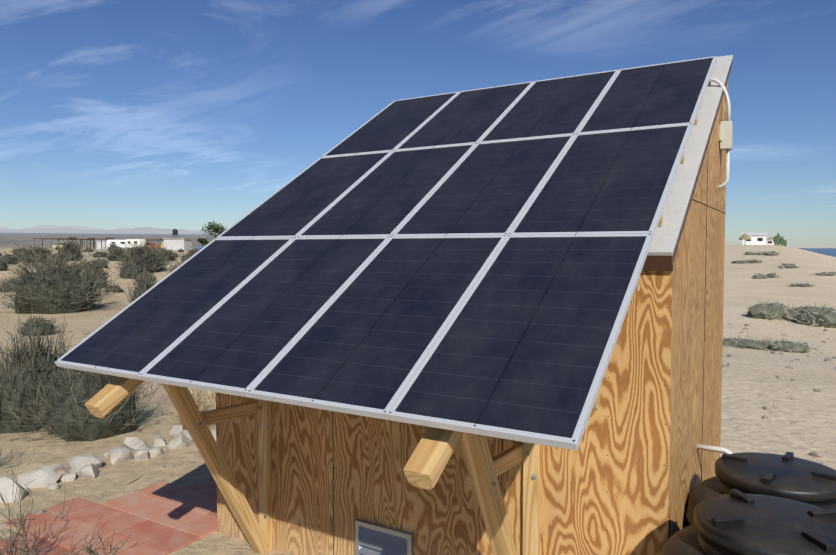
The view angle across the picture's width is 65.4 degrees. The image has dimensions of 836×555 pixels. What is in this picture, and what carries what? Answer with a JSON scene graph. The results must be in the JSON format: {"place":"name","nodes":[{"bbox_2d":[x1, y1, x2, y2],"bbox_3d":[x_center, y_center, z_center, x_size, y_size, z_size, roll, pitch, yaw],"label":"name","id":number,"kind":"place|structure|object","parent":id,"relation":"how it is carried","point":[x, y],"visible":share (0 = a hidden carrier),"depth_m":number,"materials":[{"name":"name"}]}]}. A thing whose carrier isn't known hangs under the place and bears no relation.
{"place":"outdoors","nodes":[
{"label":"outdoors","id":0,"kind":"place"},
{"bbox_2d":[0,225,225,233],"bbox_3d":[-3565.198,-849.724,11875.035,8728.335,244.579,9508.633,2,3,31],"label":"mountain range","id":1,"kind":"structure","parent":0,"point":[68,229],"depth_m":10090.12,"materials":[{"name":"white stone"}]},
{"bbox_2d":[0,233,835,554],"bbox_3d":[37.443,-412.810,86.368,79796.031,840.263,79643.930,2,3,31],"label":"sand terrain","id":2,"kind":"structure","parent":0,"point":[800,421],"depth_m":10.01,"materials":[{"name":"beige sand"}]},
{"bbox_2d":[31,237,76,249],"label":"ramada","id":3,"kind":"object","parent":2,"relation":"on","point":[42,238],"visible":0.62,"depth_m":151.64,"materials":[{"name":"brown wood"}]},
{"bbox_2d":[52,242,74,249],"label":"vehicle","id":4,"kind":"object","parent":2,"relation":"on","point":[55,246],"visible":0.4,"depth_m":148.14,"materials":[{"name":"beige paint"}]},
{"bbox_2d":[0,424,132,554],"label":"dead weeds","id":5,"kind":"object","parent":2,"relation":"on","point":[23,551],"visible":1,"depth_m":4.40,"materials":[{"name":"brown plant"}]},
{"bbox_2d":[59,238,94,249],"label":"ramada","id":6,"kind":"object","parent":2,"relation":"on","point":[80,239],"visible":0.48,"depth_m":155.60,"materials":[{"name":"brown wood"}]},
{"bbox_2d":[10,333,151,483],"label":"dead sticks","id":7,"kind":"object","parent":2,"relation":"on","point":[52,429],"visible":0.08,"depth_m":7.43,"materials":[{"name":"brown wood"}]},
{"bbox_2d":[80,237,114,249],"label":"ramada","id":8,"kind":"object","parent":2,"relation":"on","point":[101,238],"visible":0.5,"depth_m":159.46,"materials":[{"name":"brown wood"}]},
{"bbox_2d":[0,245,198,440],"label":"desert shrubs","id":9,"kind":"object","parent":2,"relation":"on","point":[93,430],"visible":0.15,"depth_m":7.87,"materials":[{"name":"green plant"}]},
{"bbox_2d":[0,239,200,442],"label":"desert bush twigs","id":10,"kind":"object","parent":9,"relation":"on","point":[22,353],"visible":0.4,"depth_m":25.32,"materials":[{"name":"green plant"}]},
{"bbox_2d":[95,240,107,248],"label":"white building","id":11,"kind":"structure","parent":2,"relation":"on","point":[99,244],"depth_m":171.56,"materials":[{"name":"white paint"}]},
{"bbox_2d":[0,425,215,502],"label":"border rocks","id":12,"kind":"object","parent":2,"relation":"on","point":[86,466],"visible":0.79,"depth_m":6.27,"materials":[{"name":"white stone"}]},
{"bbox_2d":[0,477,217,554],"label":"patio tiles","id":13,"kind":"object","parent":2,"relation":"on","point":[162,518],"visible":0.69,"depth_m":5.09,"materials":[{"name":"red tile"}]},
{"bbox_2d":[107,240,125,247],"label":"camp trailer","id":14,"kind":"object","parent":2,"relation":"on","point":[121,243],"visible":0.56,"depth_m":160.60,"materials":[{"name":"white paint"}]},
{"bbox_2d":[126,239,145,247],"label":"camp trailer","id":15,"kind":"object","parent":2,"relation":"on","point":[129,243],"visible":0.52,"depth_m":145.75,"materials":[{"name":"beige paint"}]},
{"bbox_2d":[138,238,163,243],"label":"ramada","id":16,"kind":"object","parent":2,"relation":"on","point":[147,239],"visible":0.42,"depth_m":160.88,"materials":[{"name":"grey wood"}]},
{"bbox_2d":[142,242,160,248],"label":"vehicle","id":17,"kind":"object","parent":2,"relation":"on","point":[155,246],"visible":0.35,"depth_m":154.51,"materials":[{"name":"brown paint"}]},
{"bbox_2d":[162,229,192,249],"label":"pump house","id":18,"kind":"structure","parent":2,"relation":"on","point":[174,243],"depth_m":141.02,"materials":[{"name":"white paint"}]},
{"bbox_2d":[161,389,215,425],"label":"dry grass clumps","id":19,"kind":"object","parent":2,"relation":"on","point":[202,402],"visible":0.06,"depth_m":7.81,"materials":[{"name":"plant"}]},
{"bbox_2d":[197,238,207,247],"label":"tree","id":20,"kind":"object","parent":2,"relation":"on","point":[203,241],"visible":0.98,"depth_m":174.72,"materials":[{"name":"green plant"}]},
{"bbox_2d":[201,221,226,239],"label":"tree","id":21,"kind":"object","parent":2,"relation":"on","point":[214,228],"visible":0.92,"depth_m":156.09,"materials":[{"name":"green plant"}]},
{"bbox_2d":[54,55,732,554],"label":"solar shed","id":22,"kind":"structure","parent":2,"relation":"on","point":[484,321],"depth_m":3.62,"materials":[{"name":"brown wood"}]},
{"bbox_2d":[0,319,835,525],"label":"ground pebbles","id":23,"kind":"object","parent":2,"relation":"on","point":[812,453],"visible":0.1,"depth_m":9.86,"materials":[{"name":"grey stone"}]},
{"bbox_2d":[739,233,750,239],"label":"palapa","id":24,"kind":"structure","parent":2,"relation":"on","point":[745,236],"depth_m":177.50,"materials":[{"name":"beige plant"}]},
{"bbox_2d":[660,489,835,554],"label":"water tank","id":25,"kind":"object","parent":2,"relation":"on","point":[735,522],"visible":1,"depth_m":2.69,"materials":[{"name":"black plastic"}]},
{"bbox_2d":[741,233,766,244],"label":"white beach house","id":26,"kind":"structure","parent":2,"relation":"on","point":[758,238],"depth_m":219.11,"materials":[{"name":"white paint"}]},
{"bbox_2d":[685,452,835,525],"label":"water tank","id":27,"kind":"object","parent":2,"relation":"on","point":[788,475],"visible":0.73,"depth_m":3.50,"materials":[{"name":"black plastic"}]},
{"bbox_2d":[766,239,773,244],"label":"beach house","id":28,"kind":"structure","parent":2,"relation":"on","point":[769,242],"depth_m":260.80,"materials":[{"name":"beige paint"}]},
{"bbox_2d":[773,236,777,244],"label":"tree","id":29,"kind":"object","parent":2,"relation":"on","point":[775,240],"visible":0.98,"depth_m":253.59,"materials":[{"name":"green plant"}]},
{"bbox_2d":[776,232,779,245],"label":"tree","id":30,"kind":"object","parent":2,"relation":"on","point":[778,235],"visible":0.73,"depth_m":261.87,"materials":[{"name":"green"}]},
{"bbox_2d":[723,251,835,352],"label":"shrubs","id":31,"kind":"object","parent":2,"relation":"on","point":[829,317],"visible":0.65,"depth_m":23.59,"materials":[{"name":"green plant"}]},
{"bbox_2d":[780,236,783,245],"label":"tree","id":32,"kind":"object","parent":2,"relation":"on","point":[782,240],"visible":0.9,"depth_m":270.01,"materials":[{"name":"green plant"}]},
{"bbox_2d":[0,0,835,247],"label":"sky","id":33,"kind":"structure","parent":0,"point":[164,114],"materials":[{"name":"blue"}]},
{"bbox_2d":[797,248,835,256],"bbox_3d":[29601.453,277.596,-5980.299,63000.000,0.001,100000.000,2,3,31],"label":"sea water","id":34,"kind":"structure","parent":0,"point":[829,251],"depth_m":2082.41,"materials":[{"name":"blue liquid"}]}
]}

